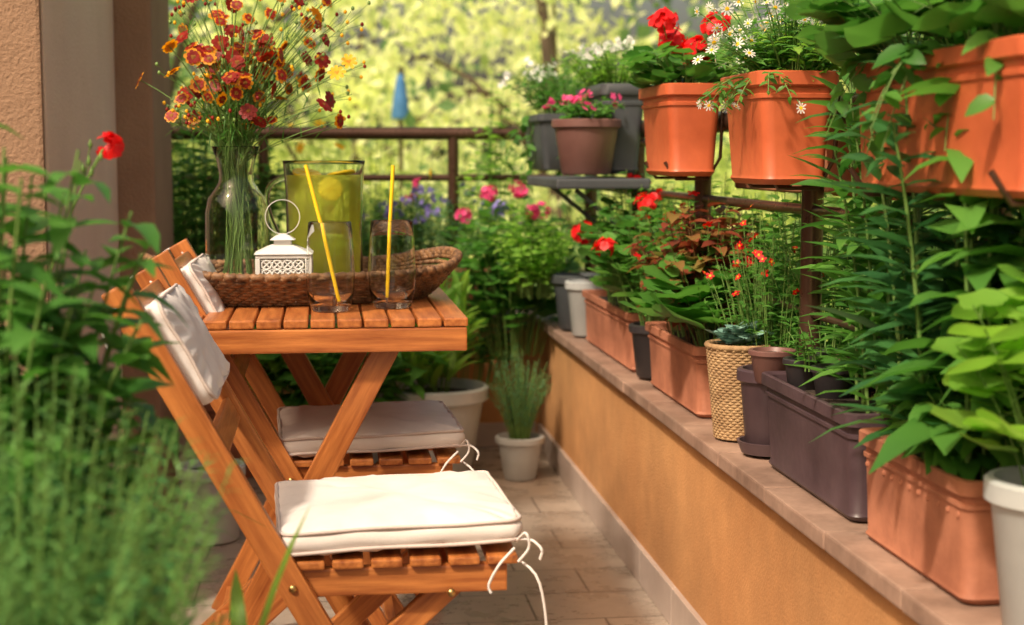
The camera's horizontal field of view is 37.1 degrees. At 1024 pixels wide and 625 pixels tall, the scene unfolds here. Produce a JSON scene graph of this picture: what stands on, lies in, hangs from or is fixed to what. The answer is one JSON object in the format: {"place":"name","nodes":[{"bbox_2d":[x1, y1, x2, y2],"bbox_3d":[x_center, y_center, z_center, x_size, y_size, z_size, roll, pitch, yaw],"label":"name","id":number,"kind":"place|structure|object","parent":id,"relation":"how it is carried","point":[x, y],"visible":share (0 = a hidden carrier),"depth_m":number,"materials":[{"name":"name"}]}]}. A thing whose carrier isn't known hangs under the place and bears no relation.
{"place":"outdoors","nodes":[
{"label":"outdoors","id":0,"kind":"place"},
{"bbox_2d":[51,131,124,271],"bbox_3d":[-0.535,-0.082,1.888,0.124,0.283,0.033,2,6,15],"label":"red geranium bloom","id":1,"kind":"object","parent":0,"point":[113,148],"visible":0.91,"depth_m":1.86,"materials":[{"name":"red plant"}]},
{"bbox_2d":[171,126,285,249],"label":"leafy shrub","id":2,"kind":"object","parent":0,"point":[267,169],"visible":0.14,"depth_m":5.20,"materials":[{"name":"green plant"}]},
{"bbox_2d":[196,391,269,477],"bbox_3d":[-0.892,0.381,4.840,0.296,0.260,0.296,-1,6,-7],"label":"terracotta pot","id":3,"kind":"object","parent":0,"point":[212,415],"visible":0.02,"depth_m":4.74,"materials":[{"name":"ceramic"}]},
{"bbox_2d":[171,98,258,258],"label":"climbing plant","id":4,"kind":"object","parent":3,"relation":"in","point":[181,230],"visible":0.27,"depth_m":4.79,"materials":[{"name":"green plant"}]},
{"bbox_2d":[231,315,337,400],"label":"broadleaf plant","id":5,"kind":"object","parent":3,"relation":"in","point":[275,364],"visible":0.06,"depth_m":4.56,"materials":[{"name":"green plant"}]},
{"bbox_2d":[136,447,669,624],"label":"balcony floor","id":6,"kind":"structure","parent":0,"point":[583,572],"depth_m":3.67,"materials":[{"name":"tile"}]},
{"bbox_2d":[0,0,178,546],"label":"house wall","id":7,"kind":"structure","parent":6,"relation":"on","point":[71,71],"depth_m":3.74,"materials":[{"name":"beige paint"}]},
{"bbox_2d":[176,459,245,544],"bbox_3d":[-0.788,0.496,4.004,0.180,0.200,0.180,-1,6,-7],"label":"white flower pot","id":8,"kind":"object","parent":6,"relation":"on","point":[230,526],"visible":0.41,"depth_m":3.94,"materials":[{"name":"ceramic"}]},
{"bbox_2d":[152,238,479,624],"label":"folding chair","id":9,"kind":"object","parent":6,"relation":"on","point":[402,437],"visible":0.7,"depth_m":2.88,"materials":[{"name":"brown wood"}]},
{"bbox_2d":[101,267,547,624],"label":"folding chair","id":10,"kind":"object","parent":6,"relation":"on","point":[439,526],"visible":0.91,"depth_m":2.16,"materials":[{"name":"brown wood"}]},
{"bbox_2d":[199,287,467,624],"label":"wooden table","id":11,"kind":"object","parent":6,"relation":"on","point":[438,317],"visible":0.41,"depth_m":2.74,"materials":[{"name":"brown wood"}]},
{"bbox_2d":[142,246,462,306],"bbox_3d":[-0.422,-0.079,3.099,0.647,0.099,0.482,-1,6,-7],"label":"wicker tray","id":12,"kind":"object","parent":11,"relation":"on","point":[254,290],"visible":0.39,"depth_m":2.91,"materials":[{"name":"brown wicker"}]},
{"bbox_2d":[205,146,269,274],"bbox_3d":[-0.553,-0.184,3.072,0.128,0.298,0.128,-1,6,-7],"label":"flower vase","id":13,"kind":"object","parent":12,"relation":"on","point":[236,232],"visible":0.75,"depth_m":3.02,"materials":[{"name":"clear glass"}]},
{"bbox_2d":[136,0,370,171],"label":"coreopsis bouquet","id":14,"kind":"object","parent":13,"relation":"in","point":[239,121],"visible":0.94,"depth_m":3.02,"materials":[{"name":"red plant"}]},
{"bbox_2d":[254,199,306,301],"bbox_3d":[-0.444,-0.121,2.961,0.108,0.196,0.108,-1,6,-7],"label":"white lantern","id":15,"kind":"object","parent":12,"relation":"on","point":[285,250],"visible":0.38,"depth_m":2.92,"materials":[{"name":"paint"}]},
{"bbox_2d":[264,160,364,271],"bbox_3d":[-0.395,-0.179,3.160,0.186,0.270,0.170,-3,7,-30],"label":"lemonade pitcher","id":16,"kind":"object","parent":12,"relation":"on","point":[338,187],"visible":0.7,"depth_m":3.10,"materials":[{"name":"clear glass"}]},
{"bbox_2d":[304,164,354,312],"bbox_3d":[-0.336,-0.137,2.816,0.092,0.270,0.090,-1,6,-7],"label":"drinking glass","id":17,"kind":"object","parent":11,"relation":"on","point":[330,276],"visible":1,"depth_m":2.79,"materials":[{"name":"clear glass"}]},
{"bbox_2d":[368,165,415,308],"bbox_3d":[-0.227,-0.143,2.879,0.090,0.268,0.090,-1,6,-7],"label":"drinking glass","id":18,"kind":"object","parent":11,"relation":"on","point":[392,271],"visible":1,"depth_m":2.85,"materials":[{"name":"clear glass"}]},
{"bbox_2d":[178,310,539,453],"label":"end parapet wall","id":19,"kind":"structure","parent":6,"relation":"on","point":[491,426],"depth_m":5.29,"materials":[{"name":"orange paint"}]},
{"bbox_2d":[423,264,490,310],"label":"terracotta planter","id":20,"kind":"object","parent":19,"relation":"on","point":[451,278],"visible":0.02,"depth_m":5.27,"materials":[{"name":"ceramic"}]},
{"bbox_2d":[273,114,472,264],"bbox_3d":[-0.507,-0.421,5.313,0.749,0.565,0.182,-1,6,-7],"label":"yellow flower plant","id":21,"kind":"object","parent":20,"relation":"in","point":[300,147],"visible":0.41,"depth_m":5.29,"materials":[{"name":"green plant"}]},
{"bbox_2d":[363,178,460,263],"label":"pink flower plant","id":22,"kind":"object","parent":20,"relation":"in","point":[415,182],"visible":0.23,"depth_m":5.26,"materials":[{"name":"green plant"}]},
{"bbox_2d":[363,181,526,267],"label":"blue flower shrub","id":23,"kind":"object","parent":20,"relation":"on","point":[428,211],"visible":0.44,"depth_m":5.27,"materials":[{"name":"green plant"}]},
{"bbox_2d":[445,74,526,263],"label":"tall leafy plant","id":24,"kind":"object","parent":20,"relation":"in","point":[489,153],"visible":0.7,"depth_m":5.29,"materials":[{"name":"green plant"}]},
{"bbox_2d":[378,378,488,471],"bbox_3d":[-0.246,0.371,4.787,0.346,0.290,0.346,-1,6,-7],"label":"grey floor pot","id":25,"kind":"object","parent":6,"relation":"on","point":[463,400],"visible":0.41,"depth_m":4.70,"materials":[{"name":"ceramic"}]},
{"bbox_2d":[257,314,451,405],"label":"broadleaf plant","id":26,"kind":"object","parent":25,"relation":"in","point":[323,368],"visible":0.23,"depth_m":4.56,"materials":[{"name":"green plant"}]},
{"bbox_2d":[389,270,485,392],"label":"strap leaf plant","id":27,"kind":"object","parent":25,"relation":"on","point":[460,289],"visible":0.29,"depth_m":4.74,"materials":[{"name":"green plant"}]},
{"bbox_2d":[495,432,543,480],"bbox_3d":[0.024,0.451,4.768,0.154,0.135,0.154,-1,6,-7],"label":"white flower pot","id":28,"kind":"object","parent":6,"relation":"on","point":[519,459],"visible":0.89,"depth_m":4.72,"materials":[{"name":"ceramic"}]},
{"bbox_2d":[486,347,551,438],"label":"lavender","id":29,"kind":"object","parent":28,"relation":"in","point":[520,418],"visible":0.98,"depth_m":4.74,"materials":[{"name":"green plant"}]},
{"bbox_2d":[531,311,1001,624],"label":"parapet wall","id":30,"kind":"structure","parent":6,"relation":"on","point":[695,520],"depth_m":3.03,"materials":[{"name":"orange paint"}]},
{"bbox_2d":[361,268,532,383],"bbox_3d":[-0.234,0.029,5.064,0.651,0.421,0.263,-1,6,-7],"label":"leafy shrub","id":31,"kind":"object","parent":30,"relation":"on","point":[481,352],"visible":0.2,"depth_m":5.05,"materials":[{"name":"green plant"}]},
{"bbox_2d":[440,180,587,357],"bbox_3d":[0.012,-0.148,5.032,0.514,0.578,0.440,-1,6,-7],"label":"pink geranium","id":32,"kind":"object","parent":30,"relation":"on","point":[508,298],"visible":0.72,"depth_m":4.99,"materials":[{"name":"green plant"}]},
{"bbox_2d":[550,272,598,329],"bbox_3d":[0.208,-0.035,4.782,0.180,0.170,0.180,-1,6,-7],"label":"charcoal flower pot","id":33,"kind":"object","parent":30,"relation":"on","point":[557,280],"visible":0.45,"depth_m":4.74,"materials":[{"name":"plastic"}]},
{"bbox_2d":[565,279,602,336],"bbox_3d":[0.226,-0.014,4.599,0.134,0.165,0.134,-1,6,-7],"label":"white flower pot","id":34,"kind":"object","parent":30,"relation":"on","point":[576,298],"visible":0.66,"depth_m":4.56,"materials":[{"name":"plastic"}]},
{"bbox_2d":[171,95,1013,406],"bbox_3d":[-0.230,0.025,1.914,1.810,0.644,6.832,-1,6,-7],"label":"balcony railing","id":35,"kind":"object","parent":30,"relation":"on","point":[807,207],"visible":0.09,"depth_m":4.25,"materials":[{"name":"brown metal"}]},
{"bbox_2d":[527,176,650,230],"bbox_3d":[0.206,-0.283,4.261,0.255,0.189,0.580,-1,6,-7],"label":"planter shelf","id":36,"kind":"object","parent":35,"relation":"attached to","point":[555,184],"visible":0.72,"depth_m":3.98,"materials":[{"name":"grey plastic"}]},
{"bbox_2d":[522,114,580,170],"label":"charcoal rail planter","id":37,"kind":"object","parent":36,"relation":"on","point":[543,138],"visible":0.4,"depth_m":4.60,"materials":[{"name":"plastic"}]},
{"bbox_2d":[497,50,596,113],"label":"flower plant","id":38,"kind":"object","parent":37,"relation":"in","point":[541,99],"visible":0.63,"depth_m":4.73,"materials":[{"name":"green plant"}]},
{"bbox_2d":[503,115,614,200],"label":"trailing vine","id":39,"kind":"object","parent":37,"relation":"in","point":[523,127],"visible":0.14,"depth_m":4.77,"materials":[{"name":"green plant"}]},
{"bbox_2d":[551,119,621,174],"bbox_3d":[0.197,-0.439,4.051,0.186,0.145,0.186,-1,6,-7],"label":"brown rail pot","id":40,"kind":"object","parent":36,"relation":"on","point":[586,146],"visible":1,"depth_m":3.99,"materials":[{"name":"plastic"}]},
{"bbox_2d":[542,88,624,118],"bbox_3d":[0.191,-0.544,4.019,0.212,0.093,0.206,-1,6,-7],"label":"pink fuchsia","id":41,"kind":"object","parent":40,"relation":"on","point":[587,109],"visible":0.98,"depth_m":4.02,"materials":[{"name":"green plant"}]},
{"bbox_2d":[576,83,642,173],"bbox_3d":[0.275,-0.509,4.271,0.130,0.240,0.430,-1,6,-7],"label":"charcoal rail planter","id":42,"kind":"object","parent":36,"relation":"on","point":[626,151],"visible":0.45,"depth_m":4.08,"materials":[{"name":"plastic"}]},
{"bbox_2d":[558,35,651,86],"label":"flower plant","id":43,"kind":"object","parent":42,"relation":"on","point":[603,72],"visible":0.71,"depth_m":4.18,"materials":[{"name":"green plant"}]},
{"bbox_2d":[735,152,828,192],"bbox_3d":[0.594,-0.348,3.229,0.165,0.180,0.500,-1,6,-7],"label":"bracket","id":44,"kind":"object","parent":35,"relation":"on","point":[746,186],"visible":0.06,"depth_m":3.14,"materials":[{"name":"metal"}]},
{"bbox_2d":[644,96,1023,206],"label":"planter brackets","id":45,"kind":"object","parent":35,"relation":"attached to","point":[995,178],"visible":0.52,"depth_m":2.54,"materials":[{"name":"brown metal"}]},
{"bbox_2d":[639,83,720,175],"bbox_3d":[0.368,-0.399,3.357,0.130,0.195,0.300,-1,6,-7],"label":"orange rail planter","id":46,"kind":"object","parent":45,"relation":"on","point":[680,131],"visible":0.88,"depth_m":3.23,"materials":[{"name":"plastic"}]},
{"bbox_2d":[619,41,737,88],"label":"geranium","id":47,"kind":"object","parent":46,"relation":"in","point":[647,67],"visible":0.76,"depth_m":3.27,"materials":[{"name":"green plant"}]},
{"bbox_2d":[647,7,731,82],"bbox_3d":[0.368,-0.568,3.296,0.129,0.184,0.234,-3,7,-28],"label":"red geranium bloom","id":48,"kind":"object","parent":47,"relation":"attached to","point":[663,20],"visible":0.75,"depth_m":3.28,"materials":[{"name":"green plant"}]},
{"bbox_2d":[720,70,838,184],"bbox_3d":[0.452,-0.312,2.607,0.140,0.185,0.260,-1,6,-7],"label":"orange rail planter","id":49,"kind":"object","parent":45,"relation":"on","point":[767,139],"visible":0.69,"depth_m":2.50,"materials":[{"name":"plastic"}]},
{"bbox_2d":[696,71,831,113],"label":"trailing daisies","id":50,"kind":"object","parent":49,"relation":"in","point":[723,94],"visible":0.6,"depth_m":2.54,"materials":[{"name":"green plant"}]},
{"bbox_2d":[690,0,858,74],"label":"white daisy plant","id":51,"kind":"object","parent":49,"relation":"in","point":[747,52],"visible":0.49,"depth_m":2.53,"materials":[{"name":"green plant"}]},
{"bbox_2d":[729,16,841,81],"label":"leafy shrub","id":52,"kind":"object","parent":49,"relation":"in","point":[798,50],"visible":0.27,"depth_m":2.52,"materials":[{"name":"green plant"}]},
{"bbox_2d":[855,34,1023,198],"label":"orange rail planter","id":53,"kind":"object","parent":45,"relation":"on","point":[986,143],"visible":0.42,"depth_m":1.78,"materials":[{"name":"plastic"}]},
{"bbox_2d":[784,0,1023,66],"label":"broadleaf plant","id":54,"kind":"object","parent":53,"relation":"in","point":[867,26],"visible":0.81,"depth_m":1.92,"materials":[{"name":"green plant"}]},
{"bbox_2d":[825,30,1012,162],"bbox_3d":[0.551,-0.264,1.913,0.264,0.154,0.612,-1,6,-7],"label":"trailing vine","id":55,"kind":"object","parent":53,"relation":"in","point":[909,54],"visible":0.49,"depth_m":1.86,"materials":[{"name":"green plant"}]},
{"bbox_2d":[826,94,945,200],"bbox_3d":[0.682,-0.278,2.538,0.180,0.180,0.600,-1,6,-7],"label":"orange rail planter","id":56,"kind":"object","parent":35,"relation":"attached to","point":[846,176],"visible":0.08,"depth_m":2.72,"materials":[{"name":"plastic"}]},
{"bbox_2d":[582,289,657,371],"bbox_3d":[0.320,0.041,4.171,0.148,0.150,0.710,-1,6,-7],"label":"terracotta planter","id":57,"kind":"object","parent":30,"relation":"on","point":[607,327],"visible":0.47,"depth_m":4.12,"materials":[{"name":"plastic"}]},
{"bbox_2d":[568,192,683,319],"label":"geranium","id":58,"kind":"object","parent":57,"relation":"on","point":[603,249],"visible":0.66,"depth_m":3.85,"materials":[{"name":"green plant"}]},
{"bbox_2d":[577,169,690,312],"bbox_3d":[0.325,-0.212,4.121,0.295,0.389,0.758,-1,6,-7],"label":"red salvia","id":59,"kind":"object","parent":57,"relation":"on","point":[619,206],"visible":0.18,"depth_m":4.01,"materials":[{"name":"green plant"}]},
{"bbox_2d":[629,321,651,378],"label":"black nursery pot","id":60,"kind":"object","parent":30,"relation":"on","point":[641,341],"visible":0.39,"depth_m":3.69,"materials":[{"name":"plastic"}]},
{"bbox_2d":[615,214,680,325],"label":"leaf shrub","id":61,"kind":"object","parent":60,"relation":"on","point":[640,273],"visible":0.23,"depth_m":3.71,"materials":[{"name":"green plant"}]},
{"bbox_2d":[645,321,712,417],"bbox_3d":[0.416,0.120,3.396,0.148,0.150,0.500,-1,6,-7],"label":"terracotta planter","id":62,"kind":"object","parent":30,"relation":"on","point":[679,371],"visible":0.52,"depth_m":3.31,"materials":[{"name":"ceramic"}]},
{"bbox_2d":[623,190,776,345],"bbox_3d":[0.416,-0.096,3.341,0.322,0.316,0.495,-1,6,-7],"label":"coleus","id":63,"kind":"object","parent":62,"relation":"in","point":[688,248],"visible":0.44,"depth_m":3.25,"materials":[{"name":"red plant"}]},
{"bbox_2d":[620,253,795,346],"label":"broadleaf plant","id":64,"kind":"object","parent":62,"relation":"in","point":[696,313],"visible":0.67,"depth_m":3.15,"materials":[{"name":"green plant"}]},
{"bbox_2d":[702,206,828,355],"bbox_3d":[0.499,-0.007,2.985,0.226,0.412,0.459,-1,6,-7],"label":"red diascia","id":65,"kind":"object","parent":62,"relation":"on","point":[766,320],"visible":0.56,"depth_m":2.94,"materials":[{"name":"green plant"}]},
{"bbox_2d":[650,177,750,325],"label":"leafy shrub","id":66,"kind":"object","parent":30,"relation":"on","point":[713,212],"visible":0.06,"depth_m":3.79,"materials":[{"name":"green plant"}]},
{"bbox_2d":[704,339,775,440],"bbox_3d":[0.437,0.148,2.936,0.138,0.185,0.138,-1,6,-7],"label":"jute plant basket","id":67,"kind":"object","parent":30,"relation":"on","point":[725,361],"visible":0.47,"depth_m":2.89,"materials":[{"name":"wicker"}]},
{"bbox_2d":[705,321,773,345],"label":"rosette succulent","id":68,"kind":"object","parent":67,"relation":"in","point":[735,335],"visible":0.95,"depth_m":2.91,"materials":[{"name":"green plant"}]},
{"bbox_2d":[737,364,769,456],"bbox_3d":[0.467,0.177,2.775,0.120,0.154,0.120,-1,6,-7],"label":"plum flower pot","id":69,"kind":"object","parent":30,"relation":"on","point":[754,440],"visible":0.5,"depth_m":2.74,"materials":[{"name":"plastic"}]},
{"bbox_2d":[748,347,795,383],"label":"nursery pot","id":70,"kind":"object","parent":69,"relation":"on","point":[763,359],"visible":0.77,"depth_m":2.69,"materials":[{"name":"brown plastic"}]},
{"bbox_2d":[724,189,898,350],"bbox_3d":[0.571,-0.040,3.043,0.246,0.504,0.903,-1,6,-7],"label":"leafy shrub","id":71,"kind":"object","parent":30,"relation":"on","point":[775,232],"visible":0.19,"depth_m":2.96,"materials":[{"name":"green plant"}]},
{"bbox_2d":[761,371,900,521],"bbox_3d":[0.536,0.207,2.467,0.150,0.165,0.460,-1,6,-7],"label":"plum planter","id":72,"kind":"object","parent":30,"relation":"on","point":[829,468],"visible":0.53,"depth_m":2.39,"materials":[{"name":"plastic"}]},
{"bbox_2d":[782,355,820,390],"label":"nursery pot","id":73,"kind":"object","parent":72,"relation":"on","point":[797,376],"visible":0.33,"depth_m":2.54,"materials":[{"name":"black plastic"}]},
{"bbox_2d":[810,363,853,398],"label":"nursery pot","id":74,"kind":"object","parent":72,"relation":"on","point":[828,382],"visible":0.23,"depth_m":2.44,"materials":[{"name":"black plastic"}]},
{"bbox_2d":[781,320,854,371],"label":"seedlings","id":75,"kind":"object","parent":74,"relation":"in","point":[804,336],"visible":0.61,"depth_m":2.53,"materials":[{"name":"green plant"}]},
{"bbox_2d":[784,32,961,419],"bbox_3d":[0.570,-0.145,2.288,0.338,0.628,0.500,-1,6,-7],"label":"tall lily plant","id":76,"kind":"object","parent":72,"relation":"on","point":[853,206],"visible":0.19,"depth_m":2.29,"materials":[{"name":"green plant"}]},
{"bbox_2d":[836,208,1016,390],"bbox_3d":[0.674,0.053,2.314,0.214,0.468,0.973,-1,6,-7],"label":"leafy shrub","id":77,"kind":"object","parent":30,"relation":"on","point":[908,252],"visible":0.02,"depth_m":2.46,"materials":[{"name":"green plant"}]},
{"bbox_2d":[859,427,999,604],"bbox_3d":[0.589,0.258,2.009,0.157,0.155,0.370,-1,6,-7],"label":"terracotta planter","id":78,"kind":"object","parent":30,"relation":"on","point":[935,525],"visible":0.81,"depth_m":1.92,"materials":[{"name":"ceramic"}]},
{"bbox_2d":[806,0,1023,472],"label":"tall lily plant","id":79,"kind":"object","parent":78,"relation":"in","point":[904,293],"visible":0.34,"depth_m":1.96,"materials":[{"name":"green plant"}]},
{"bbox_2d":[851,363,1020,479],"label":"bright leafy plant","id":80,"kind":"object","parent":78,"relation":"on","point":[952,461],"visible":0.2,"depth_m":1.90,"materials":[{"name":"green plant"}]},
{"bbox_2d":[860,0,1023,479],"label":"tall broadleaf plant","id":81,"kind":"object","parent":78,"relation":"in","point":[973,219],"visible":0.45,"depth_m":1.82,"materials":[{"name":"green plant"}]},
{"bbox_2d":[983,465,1023,624],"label":"white flower pot","id":82,"kind":"object","parent":30,"relation":"on","point":[1003,490],"visible":0.99,"depth_m":1.70,"materials":[{"name":"plastic"}]},
{"bbox_2d":[927,264,1023,485],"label":"bright leafy plant","id":83,"kind":"object","parent":82,"relation":"in","point":[985,354],"visible":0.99,"depth_m":1.71,"materials":[{"name":"green plant"}]},
{"bbox_2d":[203,168,828,222],"bbox_3d":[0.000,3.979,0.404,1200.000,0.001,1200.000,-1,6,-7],"label":"ground","id":84,"kind":"structure","parent":0,"point":[445,187],"depth_m":169.87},
{"bbox_2d":[168,0,291,191],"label":"garden tree","id":85,"kind":"object","parent":84,"relation":"on","point":[181,76],"visible":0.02,"depth_m":18.82,"materials":[{"name":"green plant"}]},
{"bbox_2d":[169,0,493,245],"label":"garden tree","id":86,"kind":"object","parent":84,"relation":"on","point":[484,61],"visible":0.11,"depth_m":12.59,"materials":[{"name":"green plant"}]},
{"bbox_2d":[170,0,593,255],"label":"garden tree","id":87,"kind":"object","parent":84,"relation":"on","point":[362,87],"visible":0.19,"depth_m":25.51,"materials":[{"name":"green plant"}]},
{"bbox_2d":[391,67,408,211],"bbox_3d":[-1.055,0.093,14.665,0.164,4.850,0.164,-3,7,-29],"label":"folded blue parasol","id":88,"kind":"object","parent":84,"relation":"on","point":[400,107],"visible":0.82,"depth_m":14.41,"materials":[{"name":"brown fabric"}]},
{"bbox_2d":[174,0,873,325],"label":"distant tree line","id":89,"kind":"object","parent":84,"relation":"on","point":[443,87],"visible":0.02,"depth_m":34.24,"materials":[{"name":"green plant"}]},
{"bbox_2d":[299,0,819,287],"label":"garden tree","id":90,"kind":"object","parent":84,"relation":"on","point":[546,26],"visible":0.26,"depth_m":17.21,"materials":[{"name":"yellow plant"}]},
{"bbox_2d":[365,99,832,294],"bbox_3d":[-0.228,0.725,10.969,5.006,4.391,4.890,-1,6,-7],"label":"garden tree","id":91,"kind":"object","parent":84,"relation":"on","point":[446,105],"depth_m":10.05,"materials":[{"name":"green plant"}]},
{"bbox_2d":[513,104,872,341],"bbox_3d":[1.953,0.236,12.361,4.297,5.066,3.608,-1,6,-7],"label":"garden tree","id":92,"kind":"object","parent":84,"relation":"on","point":[725,166],"visible":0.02,"depth_m":11.95,"materials":[{"name":"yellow plant"}]},
{"bbox_2d":[589,0,853,269],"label":"garden tree","id":93,"kind":"object","parent":84,"relation":"on","point":[666,2],"visible":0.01,"depth_m":26.02,"materials":[{"name":"green plant"}]},
{"bbox_2d":[624,19,1016,311],"bbox_3d":[4.465,-1.058,15.816,6.774,6.928,5.891,-1,6,-7],"label":"garden tree","id":94,"kind":"object","parent":84,"relation":"on","point":[727,176],"depth_m":15.63,"materials":[{"name":"green plant"}]},
{"bbox_2d":[645,35,1016,338],"bbox_3d":[3.752,0.028,10.711,6.130,5.809,4.292,-1,6,-7],"label":"garden tree","id":95,"kind":"object","parent":84,"relation":"on","point":[831,205],"visible":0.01,"depth_m":10.37,"materials":[{"name":"green plant"}]},
{"bbox_2d":[488,203,574,299],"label":"leafy shrub","id":96,"kind":"object","parent":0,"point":[525,264],"visible":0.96,"depth_m":4.79,"materials":[{"name":"green plant"}]},
{"bbox_2d":[169,0,954,167],"label":"sky","id":97,"kind":"structure","parent":0,"point":[679,5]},
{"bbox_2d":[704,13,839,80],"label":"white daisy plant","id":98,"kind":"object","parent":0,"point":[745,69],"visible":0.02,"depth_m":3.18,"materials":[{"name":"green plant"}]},
{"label":"terracotta planter","id":99,"kind":"object","parent":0,"visible":0},
{"bbox_2d":[0,124,189,624],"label":"broadleaf plant","id":100,"kind":"object","parent":99,"relation":"on","point":[28,313],"visible":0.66,"depth_m":1.49,"materials":[{"name":"green plant"}]},
{"bbox_2d":[0,437,201,624],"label":"leafy groundcover","id":101,"kind":"object","parent":99,"relation":"on","point":[153,593],"visible":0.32,"depth_m":1.31,"materials":[{"name":"green plant"}]},
{"bbox_2d":[0,346,245,624],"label":"feathery fern","id":102,"kind":"object","parent":99,"relation":"in","point":[73,593],"visible":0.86,"depth_m":1.22,"materials":[{"name":"green plant"}]},
{"bbox_2d":[101,416,275,582],"bbox_3d":[-0.480,0.223,1.662,0.331,0.222,0.397,1,6,13],"label":"grassy plant","id":103,"kind":"object","parent":99,"relation":"on","point":[158,484],"visible":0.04,"depth_m":1.70,"materials":[{"name":"green plant"}]},
{"bbox_2d":[230,504,310,624],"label":"iris leaves","id":104,"kind":"object","parent":99,"relation":"in","point":[237,606],"visible":1,"depth_m":1.60,"materials":[{"name":"green plant"}]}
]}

